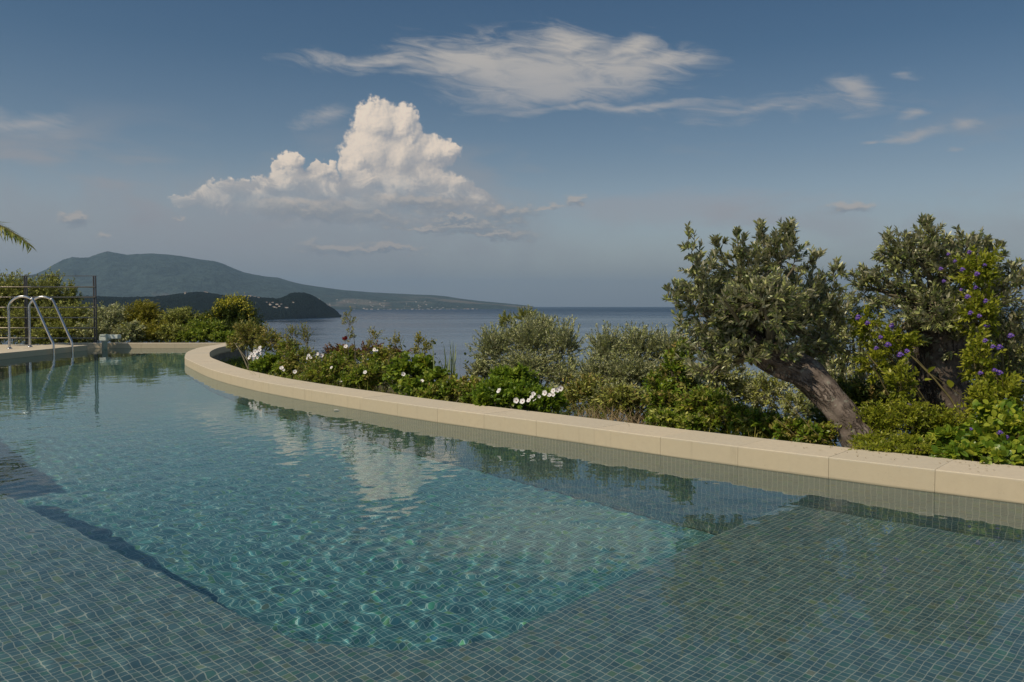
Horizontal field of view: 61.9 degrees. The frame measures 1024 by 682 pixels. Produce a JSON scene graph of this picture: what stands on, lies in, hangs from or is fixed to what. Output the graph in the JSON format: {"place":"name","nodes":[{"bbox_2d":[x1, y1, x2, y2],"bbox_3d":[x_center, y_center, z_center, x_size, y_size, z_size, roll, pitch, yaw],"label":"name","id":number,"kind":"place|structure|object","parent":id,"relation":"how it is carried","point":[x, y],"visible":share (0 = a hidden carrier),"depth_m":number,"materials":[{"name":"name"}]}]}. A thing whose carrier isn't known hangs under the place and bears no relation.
{"place":"outdoors","nodes":[
{"label":"outdoors","id":0,"kind":"place"},
{"bbox_2d":[0,345,55,349],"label":"terrace","id":1,"kind":"structure","parent":0,"point":[3,347],"depth_m":16.49,"materials":[{"name":"stone"}]},
{"bbox_2d":[0,222,35,253],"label":"palm tree","id":2,"kind":"object","parent":1,"relation":"on","point":[11,234],"visible":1,"depth_m":16.67,"materials":[{"name":"green plant"}]},
{"bbox_2d":[6,295,73,354],"bbox_3d":[-8.753,0.216,15.873,0.890,2.121,0.756,0,2,0],"label":"pool ladder","id":3,"kind":"object","parent":1,"relation":"attached to","point":[32,299],"visible":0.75,"depth_m":15.53,"materials":[{"name":"metal"}]},
{"bbox_2d":[0,276,97,344],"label":"railing","id":4,"kind":"object","parent":1,"relation":"on","point":[25,307],"visible":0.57,"depth_m":18.56,"materials":[{"name":"grey metal"}]},
{"bbox_2d":[7,292,341,323],"bbox_3d":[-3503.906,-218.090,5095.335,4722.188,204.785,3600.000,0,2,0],"label":"headland","id":5,"kind":"structure","parent":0,"point":[304,305],"depth_m":5217.96,"materials":[{"name":"green plant"}]},
{"bbox_2d":[0,251,532,309],"bbox_3d":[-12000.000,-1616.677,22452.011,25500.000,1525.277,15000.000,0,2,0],"label":"mountain","id":6,"kind":"structure","parent":0,"point":[134,275],"depth_m":19646.80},
{"bbox_2d":[226,357,562,414],"bbox_3d":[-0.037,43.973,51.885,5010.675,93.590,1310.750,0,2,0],"label":"ground","id":7,"kind":"structure","parent":0,"point":[390,389],"depth_m":14.89,"materials":[{"name":"soil"}]},
{"bbox_2d":[0,266,83,344],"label":"hedge bush","id":8,"kind":"object","parent":7,"relation":"on","point":[53,279],"visible":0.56,"depth_m":20.84,"materials":[{"name":"green plant"}]},
{"bbox_2d":[0,345,86,359],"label":"coping","id":9,"kind":"object","parent":7,"relation":"on","point":[25,352],"visible":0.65,"depth_m":15.26,"materials":[{"name":"stone"}]},
{"bbox_2d":[14,298,103,344],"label":"hedge bush","id":10,"kind":"object","parent":7,"relation":"on","point":[70,312],"visible":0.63,"depth_m":19.98,"materials":[{"name":"green plant"}]},
{"bbox_2d":[69,300,148,342],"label":"hedge bush","id":11,"kind":"object","parent":7,"relation":"on","point":[109,318],"visible":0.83,"depth_m":20.01,"materials":[{"name":"green plant"}]},
{"bbox_2d":[110,299,175,342],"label":"hedge bush","id":12,"kind":"object","parent":7,"relation":"on","point":[147,313],"visible":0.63,"depth_m":20.70,"materials":[{"name":"green plant"}]},
{"bbox_2d":[54,343,245,356],"bbox_3d":[-7.610,1.394,17.974,3.980,2.710,0.201,0,2,0],"label":"coping","id":13,"kind":"object","parent":7,"relation":"on","point":[147,345],"visible":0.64,"depth_m":17.82,"materials":[{"name":"stone"}]},
{"bbox_2d":[147,305,207,342],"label":"hedge bush","id":14,"kind":"object","parent":7,"relation":"on","point":[180,316],"visible":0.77,"depth_m":20.71,"materials":[{"name":"green plant"}]},
{"bbox_2d":[173,316,236,342],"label":"hedge bush","id":15,"kind":"object","parent":7,"relation":"on","point":[204,331],"visible":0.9,"depth_m":20.05,"materials":[{"name":"green plant"}]},
{"bbox_2d":[202,292,266,361],"bbox_3d":[-6.898,-0.146,21.337,1.572,2.229,1.932,-2,3,-43],"label":"broom tree","id":16,"kind":"object","parent":7,"relation":"on","point":[229,311],"visible":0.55,"depth_m":21.21,"materials":[{"name":"green plant"}]},
{"bbox_2d":[225,317,284,368],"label":"scrub bush","id":17,"kind":"object","parent":7,"relation":"on","point":[245,333],"visible":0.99,"depth_m":12.13,"materials":[{"name":"green plant"}]},
{"bbox_2d":[248,346,295,377],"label":"flowering bush","id":18,"kind":"object","parent":7,"relation":"on","point":[266,363],"visible":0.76,"depth_m":10.34,"materials":[{"name":"green plant"}]},
{"bbox_2d":[283,324,301,377],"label":"sprig","id":19,"kind":"object","parent":18,"relation":"attached to","point":[287,339],"visible":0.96,"depth_m":10.20,"materials":[{"name":"green plant"}]},
{"bbox_2d":[247,365,330,384],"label":"grass tuft","id":20,"kind":"object","parent":7,"relation":"on","point":[288,375],"visible":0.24,"depth_m":9.66,"materials":[{"name":"green plant"}]},
{"bbox_2d":[273,335,324,381],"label":"flowering bush","id":21,"kind":"object","parent":7,"relation":"on","point":[291,354],"visible":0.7,"depth_m":9.87,"materials":[{"name":"green plant"}]},
{"bbox_2d":[296,322,314,379],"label":"sprig","id":22,"kind":"object","parent":21,"relation":"attached to","point":[305,333],"visible":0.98,"depth_m":9.79,"materials":[{"name":"green plant"}]},
{"bbox_2d":[280,375,345,386],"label":"grass tuft","id":23,"kind":"object","parent":7,"relation":"on","point":[327,383],"visible":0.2,"depth_m":8.99,"materials":[{"name":"green plant"}]},
{"bbox_2d":[298,336,363,386],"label":"flowering bush","id":24,"kind":"object","parent":7,"relation":"on","point":[331,365],"visible":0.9,"depth_m":9.11,"materials":[{"name":"green plant"}]},
{"bbox_2d":[340,306,358,362],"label":"sprig","id":25,"kind":"object","parent":24,"relation":"attached to","point":[352,335],"visible":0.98,"depth_m":9.21,"materials":[{"name":"green plant"}]},
{"bbox_2d":[319,339,411,390],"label":"red leaved bush","id":26,"kind":"object","parent":7,"relation":"on","point":[337,349],"visible":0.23,"depth_m":9.62,"materials":[{"name":"green plant"}]},
{"bbox_2d":[336,344,401,391],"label":"flowering bush","id":27,"kind":"object","parent":7,"relation":"on","point":[370,371],"visible":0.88,"depth_m":8.54,"materials":[{"name":"green plant"}]},
{"bbox_2d":[363,326,384,356],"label":"sprig","id":28,"kind":"object","parent":27,"relation":"attached to","point":[370,340],"visible":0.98,"depth_m":9.00,"materials":[{"name":"green plant"}]},
{"bbox_2d":[383,331,403,391],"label":"sprig","id":29,"kind":"object","parent":27,"relation":"attached to","point":[390,353],"visible":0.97,"depth_m":8.61,"materials":[{"name":"green plant"}]},
{"bbox_2d":[359,381,404,393],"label":"grass tuft","id":30,"kind":"object","parent":7,"relation":"on","point":[377,388],"visible":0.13,"depth_m":8.18,"materials":[{"name":"green plant"}]},
{"bbox_2d":[382,350,450,396],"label":"broad leaved bush","id":31,"kind":"object","parent":7,"relation":"on","point":[421,371],"visible":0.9,"depth_m":8.06,"materials":[{"name":"green plant"}]},
{"bbox_2d":[417,336,436,356],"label":"sprig","id":32,"kind":"object","parent":7,"relation":"on","point":[426,347],"visible":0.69,"depth_m":8.20,"materials":[{"name":"green plant"}]},
{"bbox_2d":[428,340,460,379],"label":"reed tuft","id":33,"kind":"object","parent":7,"relation":"on","point":[447,365],"visible":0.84,"depth_m":8.00,"materials":[{"name":"green plant"}]},
{"bbox_2d":[412,373,486,403],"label":"leafy bush","id":34,"kind":"object","parent":7,"relation":"on","point":[446,389],"visible":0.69,"depth_m":7.44,"materials":[{"name":"green plant"}]},
{"bbox_2d":[220,356,757,437],"bbox_3d":[-0.088,0.711,9.313,3.871,0.629,19.941,-2,3,-36],"label":"ground cover","id":35,"kind":"object","parent":7,"relation":"on","point":[242,362],"visible":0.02,"depth_m":16.35,"materials":[{"name":"green plant"}]},
{"bbox_2d":[410,331,425,354],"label":"sprig","id":36,"kind":"object","parent":35,"relation":"on","point":[418,341],"visible":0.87,"depth_m":8.39,"materials":[{"name":"green plant"}]},
{"bbox_2d":[466,362,569,413],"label":"flowering bush","id":37,"kind":"object","parent":7,"relation":"on","point":[518,387],"visible":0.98,"depth_m":6.73,"materials":[{"name":"green plant"}]},
{"bbox_2d":[498,305,537,353],"bbox_3d":[0.055,0.274,11.038,0.568,1.509,0.494,1,3,31],"label":"pine sapling","id":38,"kind":"object","parent":7,"relation":"on","point":[503,319],"visible":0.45,"depth_m":10.95,"materials":[{"name":"green plant"}]},
{"bbox_2d":[463,311,588,412],"bbox_3d":[0.137,0.244,8.021,1.231,1.088,1.211,0,2,0],"label":"silver shrub","id":39,"kind":"object","parent":7,"relation":"on","point":[537,331],"visible":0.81,"depth_m":8.07,"materials":[{"name":"green plant"}]},
{"bbox_2d":[548,408,606,418],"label":"straw tuft","id":40,"kind":"object","parent":7,"relation":"on","point":[575,413],"visible":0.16,"depth_m":6.66,"materials":[{"name":"plant"}]},
{"bbox_2d":[538,398,632,419],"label":"grass tuft","id":41,"kind":"object","parent":7,"relation":"on","point":[587,411],"visible":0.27,"depth_m":6.63,"materials":[{"name":"green plant"}]},
{"bbox_2d":[569,402,634,421],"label":"straw tuft","id":42,"kind":"object","parent":7,"relation":"on","point":[578,413],"visible":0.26,"depth_m":6.43,"materials":[{"name":"plant"}]},
{"bbox_2d":[560,372,645,420],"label":"leafy plant","id":43,"kind":"object","parent":7,"relation":"on","point":[608,397],"visible":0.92,"depth_m":6.96,"materials":[{"name":"green plant"}]},
{"bbox_2d":[185,343,1023,503],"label":"pool coping","id":44,"kind":"object","parent":7,"relation":"on","point":[1001,482],"visible":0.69,"depth_m":5.14,"materials":[{"name":"stone"}]},
{"bbox_2d":[800,444,1020,471],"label":"leaf litter","id":45,"kind":"object","parent":44,"relation":"on","point":[902,454],"visible":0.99,"depth_m":4.41,"materials":[{"name":"plant"}]},
{"bbox_2d":[381,338,839,446],"bbox_3d":[-0.040,8.255,41.904,82.736,20.072,69.473,0,2,0],"label":"hillside scrub","id":46,"kind":"object","parent":7,"relation":"on","point":[434,342],"visible":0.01,"depth_m":15.01,"materials":[{"name":"green plant"}]},
{"bbox_2d":[576,404,645,424],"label":"straw tuft","id":47,"kind":"object","parent":7,"relation":"on","point":[631,420],"visible":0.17,"depth_m":6.30,"materials":[{"name":"plant"}]},
{"bbox_2d":[571,320,688,423],"bbox_3d":[1.026,0.322,7.449,1.109,1.013,1.259,1,3,23],"label":"silver shrub","id":48,"kind":"object","parent":7,"relation":"on","point":[615,350],"visible":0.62,"depth_m":7.55,"materials":[{"name":"green plant"}]},
{"bbox_2d":[599,407,661,426],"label":"straw tuft","id":49,"kind":"object","parent":7,"relation":"on","point":[634,418],"visible":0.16,"depth_m":6.18,"materials":[{"name":"plant"}]},
{"bbox_2d":[639,334,694,415],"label":"leafy plant","id":50,"kind":"object","parent":7,"relation":"on","point":[666,386],"visible":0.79,"depth_m":6.49,"materials":[{"name":"green plant"}]},
{"bbox_2d":[642,406,715,431],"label":"leafy plant","id":51,"kind":"object","parent":7,"relation":"on","point":[666,417],"visible":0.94,"depth_m":5.86,"materials":[{"name":"green plant"}]},
{"bbox_2d":[669,384,749,434],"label":"leafy plant","id":52,"kind":"object","parent":7,"relation":"on","point":[705,401],"visible":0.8,"depth_m":5.89,"materials":[{"name":"green plant"}]},
{"bbox_2d":[676,356,746,403],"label":"leafy plant","id":53,"kind":"object","parent":7,"relation":"on","point":[716,380],"visible":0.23,"depth_m":6.97,"materials":[{"name":"green plant"}]},
{"bbox_2d":[697,424,767,437],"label":"grass tuft","id":54,"kind":"object","parent":7,"relation":"on","point":[738,431],"visible":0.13,"depth_m":5.61,"materials":[{"name":"green plant"}]},
{"bbox_2d":[712,365,815,418],"bbox_3d":[2.116,0.537,6.981,0.627,0.662,1.150,-2,3,-34],"label":"leafy plant","id":55,"kind":"object","parent":7,"relation":"on","point":[750,389],"visible":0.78,"depth_m":6.98,"materials":[{"name":"green plant"}]},
{"bbox_2d":[661,216,884,451],"bbox_3d":[1.637,-0.004,5.476,1.351,1.621,1.181,0,2,0],"label":"olive tree","id":56,"kind":"object","parent":7,"relation":"on","point":[757,322],"visible":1,"depth_m":5.42,"materials":[{"name":"green plant"}]},
{"bbox_2d":[729,405,838,445],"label":"leafy plant","id":57,"kind":"object","parent":7,"relation":"on","point":[769,424],"visible":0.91,"depth_m":5.46,"materials":[{"name":"green plant"}]},
{"bbox_2d":[799,287,912,418],"bbox_3d":[2.723,0.231,6.496,1.025,1.325,1.042,1,3,20],"label":"olive bush","id":58,"kind":"object","parent":7,"relation":"on","point":[839,361],"visible":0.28,"depth_m":6.49,"materials":[{"name":"green plant"}]},
{"bbox_2d":[806,372,917,429],"bbox_3d":[2.381,0.551,5.981,0.839,0.653,0.633,0,2,0],"label":"leafy plant","id":59,"kind":"object","parent":7,"relation":"on","point":[856,390],"visible":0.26,"depth_m":5.90,"materials":[{"name":"green plant"}]},
{"bbox_2d":[773,393,972,455],"bbox_3d":[2.173,0.592,4.918,1.090,0.537,0.825,0,2,0],"label":"shrub","id":60,"kind":"object","parent":7,"relation":"on","point":[887,421],"visible":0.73,"depth_m":4.96,"materials":[{"name":"green plant"}]},
{"bbox_2d":[844,212,1023,431],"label":"olive tree","id":61,"kind":"object","parent":7,"relation":"on","point":[929,308],"visible":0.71,"depth_m":5.80,"materials":[{"name":"green plant"}]},
{"bbox_2d":[847,244,1023,434],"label":"purple vine","id":62,"kind":"object","parent":7,"relation":"on","point":[1002,388],"visible":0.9,"depth_m":5.35,"materials":[{"name":"green plant"}]},
{"bbox_2d":[884,320,1023,403],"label":"leafy plant","id":63,"kind":"object","parent":7,"relation":"on","point":[1006,357],"visible":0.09,"depth_m":6.50,"materials":[{"name":"green plant"}]},
{"bbox_2d":[911,396,1023,465],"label":"broad leaved plant","id":64,"kind":"object","parent":7,"relation":"on","point":[992,434],"visible":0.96,"depth_m":4.62,"materials":[{"name":"green plant"}]},
{"bbox_2d":[0,348,1023,681],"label":"pool water","id":65,"kind":"structure","parent":0,"point":[166,514],"depth_m":3.08,"materials":[{"name":"teal liquid"}]},
{"bbox_2d":[0,307,1023,446],"bbox_3d":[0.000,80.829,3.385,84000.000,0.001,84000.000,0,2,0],"label":"sea","id":66,"kind":"structure","parent":0,"point":[455,327],"depth_m":3254.17,"materials":[{"name":"blue liquid"}]},
{"bbox_2d":[0,0,1023,306],"label":"sky","id":67,"kind":"structure","parent":0,"point":[535,153],"materials":[{"name":"blue"}]},
{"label":"pool","id":68,"kind":"structure","parent":0,"visible":0},
{"bbox_2d":[99,334,120,348],"bbox_3d":[-8.315,0.095,17.657,0.370,0.472,0.225,0,2,0],"label":"pool alarm","id":69,"kind":"object","parent":68,"relation":"attached to","point":[104,338],"visible":0.94,"depth_m":17.60,"materials":[{"name":"white plastic"}]}
]}

